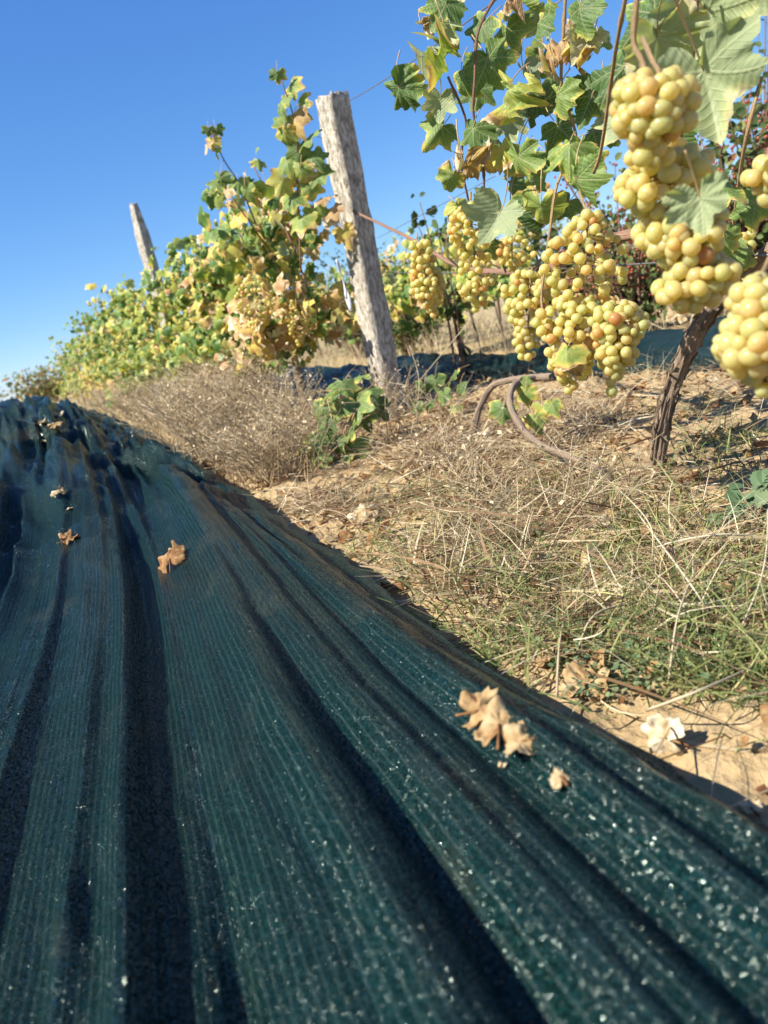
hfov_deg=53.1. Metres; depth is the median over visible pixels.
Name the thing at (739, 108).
green shrub
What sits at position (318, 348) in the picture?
grape vine
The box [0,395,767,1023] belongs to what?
shade net
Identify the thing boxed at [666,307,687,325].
fallen leaf
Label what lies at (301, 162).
vine shoot
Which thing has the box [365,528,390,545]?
fallen leaf
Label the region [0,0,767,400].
sky
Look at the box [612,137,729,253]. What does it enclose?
grape cluster
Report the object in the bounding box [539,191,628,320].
grape cluster
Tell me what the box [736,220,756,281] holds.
grape cluster
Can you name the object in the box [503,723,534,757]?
fallen leaf
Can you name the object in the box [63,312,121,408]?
grape vine
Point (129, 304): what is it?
grape vine
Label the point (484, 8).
trellis wire
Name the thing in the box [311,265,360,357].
grape vine
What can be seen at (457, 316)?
sapling
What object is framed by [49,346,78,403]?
grape vine
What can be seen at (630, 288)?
hawthorn shrub
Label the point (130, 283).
grape vine
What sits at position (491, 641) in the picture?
fallen leaf
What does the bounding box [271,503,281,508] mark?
fallen leaf
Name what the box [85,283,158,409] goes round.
grape vine
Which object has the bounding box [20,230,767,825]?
ground
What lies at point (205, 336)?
grape vine
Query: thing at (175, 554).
fallen leaf
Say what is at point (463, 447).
dry weed
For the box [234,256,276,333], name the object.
grape cluster
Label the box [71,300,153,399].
grape vine
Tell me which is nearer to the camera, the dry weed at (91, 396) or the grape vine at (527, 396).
the grape vine at (527, 396)
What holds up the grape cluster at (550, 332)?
attached to the grape vine at (709, 45)
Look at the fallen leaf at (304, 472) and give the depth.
2.37 m
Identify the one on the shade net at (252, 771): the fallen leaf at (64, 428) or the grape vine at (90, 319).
the fallen leaf at (64, 428)
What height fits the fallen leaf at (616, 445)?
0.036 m
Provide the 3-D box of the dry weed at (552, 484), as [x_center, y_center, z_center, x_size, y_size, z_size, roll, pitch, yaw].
[0.281,-0.088,1.454,0.552,0.162,0.331,-5,17,31]
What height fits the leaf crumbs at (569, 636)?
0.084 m
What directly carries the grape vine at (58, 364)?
on the ground at (738, 778)
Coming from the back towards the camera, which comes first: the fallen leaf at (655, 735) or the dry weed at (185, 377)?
the dry weed at (185, 377)
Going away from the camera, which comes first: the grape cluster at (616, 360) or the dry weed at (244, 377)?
the grape cluster at (616, 360)
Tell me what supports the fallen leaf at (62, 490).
on the shade net at (252, 771)
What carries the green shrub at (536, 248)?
on the ground at (738, 778)
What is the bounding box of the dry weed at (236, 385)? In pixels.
[140,336,311,460]
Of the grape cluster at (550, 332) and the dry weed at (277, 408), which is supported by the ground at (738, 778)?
the dry weed at (277, 408)
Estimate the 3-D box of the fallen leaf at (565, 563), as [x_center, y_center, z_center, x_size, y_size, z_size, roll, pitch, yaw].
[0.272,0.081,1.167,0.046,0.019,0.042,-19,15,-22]
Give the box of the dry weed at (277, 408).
[154,355,359,491]
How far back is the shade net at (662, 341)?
3.63 m
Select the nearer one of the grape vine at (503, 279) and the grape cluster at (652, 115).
the grape cluster at (652, 115)
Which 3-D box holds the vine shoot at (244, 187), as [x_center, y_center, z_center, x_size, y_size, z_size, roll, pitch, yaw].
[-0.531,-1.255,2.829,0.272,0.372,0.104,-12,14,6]
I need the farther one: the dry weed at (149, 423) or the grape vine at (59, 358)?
the grape vine at (59, 358)
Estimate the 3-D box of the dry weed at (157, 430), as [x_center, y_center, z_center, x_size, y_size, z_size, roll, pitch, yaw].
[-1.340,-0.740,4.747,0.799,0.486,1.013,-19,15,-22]
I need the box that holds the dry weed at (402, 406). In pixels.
[341,368,481,444]
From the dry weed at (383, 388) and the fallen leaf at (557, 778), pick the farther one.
the dry weed at (383, 388)
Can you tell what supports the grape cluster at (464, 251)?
attached to the grape vine at (709, 45)
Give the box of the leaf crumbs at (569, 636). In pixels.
[185,366,767,794]
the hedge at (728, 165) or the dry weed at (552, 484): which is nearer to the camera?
the dry weed at (552, 484)
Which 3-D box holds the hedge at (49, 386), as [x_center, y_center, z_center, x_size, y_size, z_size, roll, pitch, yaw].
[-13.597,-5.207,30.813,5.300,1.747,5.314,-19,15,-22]
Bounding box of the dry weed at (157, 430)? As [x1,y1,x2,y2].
[105,357,225,437]
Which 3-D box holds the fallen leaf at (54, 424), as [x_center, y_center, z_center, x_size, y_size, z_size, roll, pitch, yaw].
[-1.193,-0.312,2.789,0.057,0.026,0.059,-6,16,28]
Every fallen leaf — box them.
[45,421,62,429]
[50,485,66,497]
[56,529,79,544]
[58,426,67,432]
[158,540,186,572]
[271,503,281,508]
[294,468,308,480]
[316,540,331,547]
[347,502,380,524]
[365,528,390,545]
[376,484,403,503]
[395,569,424,588]
[423,572,447,590]
[431,457,447,473]
[455,685,497,731]
[473,695,523,749]
[474,427,493,441]
[486,631,508,650]
[498,761,507,768]
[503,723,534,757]
[548,767,568,788]
[554,557,576,571]
[559,658,612,704]
[583,514,609,528]
[605,436,622,449]
[640,714,689,755]
[656,533,677,543]
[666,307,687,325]
[701,376,718,382]
[737,799,762,816]
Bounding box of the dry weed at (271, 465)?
[167,381,358,489]
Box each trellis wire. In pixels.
[349,0,496,100]
[378,174,498,237]
[386,254,767,272]
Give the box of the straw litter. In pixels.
[166,350,767,807]
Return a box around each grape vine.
[44,337,85,404]
[48,335,90,405]
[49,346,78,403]
[62,314,107,399]
[62,330,104,404]
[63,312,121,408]
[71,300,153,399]
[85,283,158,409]
[85,300,140,401]
[100,272,195,408]
[109,247,212,390]
[128,217,258,385]
[161,197,318,411]
[197,147,361,415]
[308,281,332,360]
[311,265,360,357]
[352,0,767,476]
[379,227,435,343]
[382,234,530,356]
[384,236,492,330]
[407,245,547,353]
[433,182,550,339]
[470,373,618,483]
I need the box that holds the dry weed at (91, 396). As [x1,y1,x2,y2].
[48,375,121,411]
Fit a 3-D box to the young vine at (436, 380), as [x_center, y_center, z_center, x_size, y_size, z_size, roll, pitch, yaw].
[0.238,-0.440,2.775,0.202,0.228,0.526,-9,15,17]
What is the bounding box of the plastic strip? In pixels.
[336,259,352,311]
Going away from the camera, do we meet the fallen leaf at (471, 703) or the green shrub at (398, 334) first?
the fallen leaf at (471, 703)
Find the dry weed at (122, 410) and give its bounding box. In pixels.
[70,371,199,429]
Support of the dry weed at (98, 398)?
on the ground at (738, 778)
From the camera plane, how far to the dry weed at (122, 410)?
5.38 m
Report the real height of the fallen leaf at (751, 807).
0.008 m
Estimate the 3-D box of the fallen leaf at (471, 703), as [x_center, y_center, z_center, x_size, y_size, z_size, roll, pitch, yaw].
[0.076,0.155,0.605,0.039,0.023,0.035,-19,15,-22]
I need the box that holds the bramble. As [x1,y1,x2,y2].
[706,468,767,531]
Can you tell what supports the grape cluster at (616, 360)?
attached to the grape vine at (709, 45)
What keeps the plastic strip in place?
hanging from the vineyard post at (339, 137)
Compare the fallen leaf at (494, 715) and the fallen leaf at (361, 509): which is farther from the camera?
the fallen leaf at (361, 509)
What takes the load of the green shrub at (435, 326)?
on the ground at (738, 778)
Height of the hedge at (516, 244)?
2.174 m
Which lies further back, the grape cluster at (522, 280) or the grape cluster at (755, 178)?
the grape cluster at (522, 280)
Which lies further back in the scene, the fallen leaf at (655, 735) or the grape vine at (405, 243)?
the grape vine at (405, 243)
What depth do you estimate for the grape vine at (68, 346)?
11.28 m
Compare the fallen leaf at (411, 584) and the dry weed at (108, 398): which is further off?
the dry weed at (108, 398)
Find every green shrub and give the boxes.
[303,234,411,335]
[313,273,397,357]
[381,256,435,355]
[390,308,450,348]
[472,209,647,324]
[589,264,673,329]
[593,183,735,292]
[706,71,767,273]
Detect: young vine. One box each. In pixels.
[297,373,391,471]
[412,362,469,416]
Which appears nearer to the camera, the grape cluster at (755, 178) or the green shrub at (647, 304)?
the grape cluster at (755, 178)
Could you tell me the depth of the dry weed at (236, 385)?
3.10 m
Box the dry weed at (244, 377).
[148,322,327,436]
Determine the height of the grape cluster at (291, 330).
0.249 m
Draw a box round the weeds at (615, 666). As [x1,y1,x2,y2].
[221,362,758,703]
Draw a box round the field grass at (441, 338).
[173,269,766,382]
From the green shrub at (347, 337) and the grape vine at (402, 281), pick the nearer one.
the grape vine at (402, 281)
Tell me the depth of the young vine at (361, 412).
2.46 m
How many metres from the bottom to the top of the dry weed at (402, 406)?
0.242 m
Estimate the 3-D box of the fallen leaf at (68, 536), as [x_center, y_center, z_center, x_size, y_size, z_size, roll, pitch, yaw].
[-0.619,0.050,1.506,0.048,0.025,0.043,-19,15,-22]
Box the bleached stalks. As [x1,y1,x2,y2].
[386,320,767,711]
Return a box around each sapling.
[411,192,471,375]
[726,16,767,218]
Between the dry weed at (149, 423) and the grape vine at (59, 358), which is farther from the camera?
the grape vine at (59, 358)
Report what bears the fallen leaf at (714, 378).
on the ground at (738, 778)
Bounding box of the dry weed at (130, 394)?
[84,368,199,422]
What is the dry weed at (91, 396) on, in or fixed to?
on the ground at (738, 778)
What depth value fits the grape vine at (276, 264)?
3.19 m
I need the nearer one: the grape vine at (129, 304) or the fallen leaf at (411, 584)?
the fallen leaf at (411, 584)
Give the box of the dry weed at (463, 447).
[342,406,516,480]
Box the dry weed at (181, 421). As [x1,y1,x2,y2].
[113,349,292,469]
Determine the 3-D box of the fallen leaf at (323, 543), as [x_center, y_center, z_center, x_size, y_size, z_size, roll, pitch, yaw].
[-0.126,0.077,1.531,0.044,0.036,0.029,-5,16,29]
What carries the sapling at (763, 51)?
on the ground at (738, 778)
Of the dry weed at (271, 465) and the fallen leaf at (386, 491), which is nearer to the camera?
the fallen leaf at (386, 491)
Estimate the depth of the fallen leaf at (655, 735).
0.68 m
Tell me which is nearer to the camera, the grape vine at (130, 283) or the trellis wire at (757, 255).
the trellis wire at (757, 255)
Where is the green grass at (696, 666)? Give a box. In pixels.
[300,380,767,757]
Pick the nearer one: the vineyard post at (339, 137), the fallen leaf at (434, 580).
the fallen leaf at (434, 580)
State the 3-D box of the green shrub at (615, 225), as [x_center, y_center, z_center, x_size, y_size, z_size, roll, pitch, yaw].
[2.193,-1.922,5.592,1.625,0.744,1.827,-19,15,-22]
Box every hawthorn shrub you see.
[537,162,664,335]
[615,70,767,312]
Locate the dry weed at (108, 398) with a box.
[64,372,166,419]
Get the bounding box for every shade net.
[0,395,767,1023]
[134,315,726,395]
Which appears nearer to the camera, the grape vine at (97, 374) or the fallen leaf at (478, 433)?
the fallen leaf at (478, 433)
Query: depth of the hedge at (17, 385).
27.63 m
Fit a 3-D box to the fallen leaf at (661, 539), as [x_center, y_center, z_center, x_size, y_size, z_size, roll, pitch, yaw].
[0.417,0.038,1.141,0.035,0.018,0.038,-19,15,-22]
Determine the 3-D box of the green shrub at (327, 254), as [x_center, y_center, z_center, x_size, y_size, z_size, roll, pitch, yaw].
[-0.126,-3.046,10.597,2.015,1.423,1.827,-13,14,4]
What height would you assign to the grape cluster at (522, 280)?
0.173 m
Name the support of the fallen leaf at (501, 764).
on the shade net at (252, 771)
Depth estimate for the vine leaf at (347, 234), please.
2.96 m
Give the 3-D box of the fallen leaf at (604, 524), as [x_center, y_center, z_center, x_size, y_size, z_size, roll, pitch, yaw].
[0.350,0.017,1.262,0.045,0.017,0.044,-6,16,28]
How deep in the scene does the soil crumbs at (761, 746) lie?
0.82 m
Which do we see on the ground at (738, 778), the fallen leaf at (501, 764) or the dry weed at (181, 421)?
the dry weed at (181, 421)
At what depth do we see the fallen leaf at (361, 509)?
1.67 m
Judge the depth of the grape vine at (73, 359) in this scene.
12.83 m
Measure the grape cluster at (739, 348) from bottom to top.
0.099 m
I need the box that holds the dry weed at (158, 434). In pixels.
[110,353,266,443]
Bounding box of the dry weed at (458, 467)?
[416,399,587,493]
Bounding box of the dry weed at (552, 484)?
[415,426,675,514]
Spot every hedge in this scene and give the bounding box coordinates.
[0,355,85,401]
[0,382,28,400]
[382,217,568,276]
[602,130,763,224]
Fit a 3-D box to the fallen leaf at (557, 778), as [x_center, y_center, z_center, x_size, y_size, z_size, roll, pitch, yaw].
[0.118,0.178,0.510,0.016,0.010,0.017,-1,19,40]
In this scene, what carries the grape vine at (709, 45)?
on the ground at (738, 778)
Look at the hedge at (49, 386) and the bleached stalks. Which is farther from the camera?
the hedge at (49, 386)
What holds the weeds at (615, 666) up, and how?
on the ground at (738, 778)
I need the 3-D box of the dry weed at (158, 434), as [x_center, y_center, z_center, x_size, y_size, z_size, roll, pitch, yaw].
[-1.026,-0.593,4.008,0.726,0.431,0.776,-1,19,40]
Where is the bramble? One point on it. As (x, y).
(758, 478)
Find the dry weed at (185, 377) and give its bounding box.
[126,352,261,422]
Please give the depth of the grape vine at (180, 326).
4.49 m
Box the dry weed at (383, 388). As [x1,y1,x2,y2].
[345,347,431,423]
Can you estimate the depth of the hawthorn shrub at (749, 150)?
3.27 m
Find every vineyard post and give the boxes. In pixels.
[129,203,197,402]
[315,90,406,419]
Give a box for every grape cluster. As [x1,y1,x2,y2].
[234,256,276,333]
[279,282,311,346]
[405,233,446,317]
[447,191,497,312]
[496,235,536,271]
[500,258,562,361]
[531,290,604,394]
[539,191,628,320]
[587,279,649,396]
[609,36,702,168]
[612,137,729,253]
[646,220,741,314]
[711,257,767,397]
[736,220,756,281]
[740,149,767,207]
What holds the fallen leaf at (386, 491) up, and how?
on the ground at (738, 778)
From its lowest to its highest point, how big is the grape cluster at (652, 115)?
0.112 m
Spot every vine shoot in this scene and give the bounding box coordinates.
[201,119,274,223]
[265,61,344,268]
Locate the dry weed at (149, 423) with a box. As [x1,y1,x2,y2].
[108,352,276,456]
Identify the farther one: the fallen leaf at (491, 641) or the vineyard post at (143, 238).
the vineyard post at (143, 238)
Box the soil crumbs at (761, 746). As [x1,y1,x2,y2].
[226,372,767,753]
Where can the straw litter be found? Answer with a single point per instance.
(496, 532)
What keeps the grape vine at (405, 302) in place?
on the ground at (738, 778)
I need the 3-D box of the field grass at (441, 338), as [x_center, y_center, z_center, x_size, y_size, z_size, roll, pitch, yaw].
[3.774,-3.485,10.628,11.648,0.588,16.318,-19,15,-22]
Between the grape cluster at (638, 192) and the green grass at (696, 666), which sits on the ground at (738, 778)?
the green grass at (696, 666)
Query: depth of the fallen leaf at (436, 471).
1.93 m
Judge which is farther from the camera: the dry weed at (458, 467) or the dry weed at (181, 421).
the dry weed at (181, 421)
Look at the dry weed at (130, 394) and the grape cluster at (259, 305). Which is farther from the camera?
the dry weed at (130, 394)
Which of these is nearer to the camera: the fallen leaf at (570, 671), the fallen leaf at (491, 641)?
the fallen leaf at (570, 671)
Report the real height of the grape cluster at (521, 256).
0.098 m
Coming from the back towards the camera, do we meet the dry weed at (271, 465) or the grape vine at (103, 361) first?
the grape vine at (103, 361)
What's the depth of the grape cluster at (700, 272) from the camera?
0.67 m
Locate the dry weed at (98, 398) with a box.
[58,377,157,416]
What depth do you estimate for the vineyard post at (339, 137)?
2.99 m
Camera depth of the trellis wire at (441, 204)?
2.31 m
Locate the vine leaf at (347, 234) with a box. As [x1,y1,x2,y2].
[332,219,356,251]
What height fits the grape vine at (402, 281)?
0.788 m
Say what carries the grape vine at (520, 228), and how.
on the ground at (738, 778)

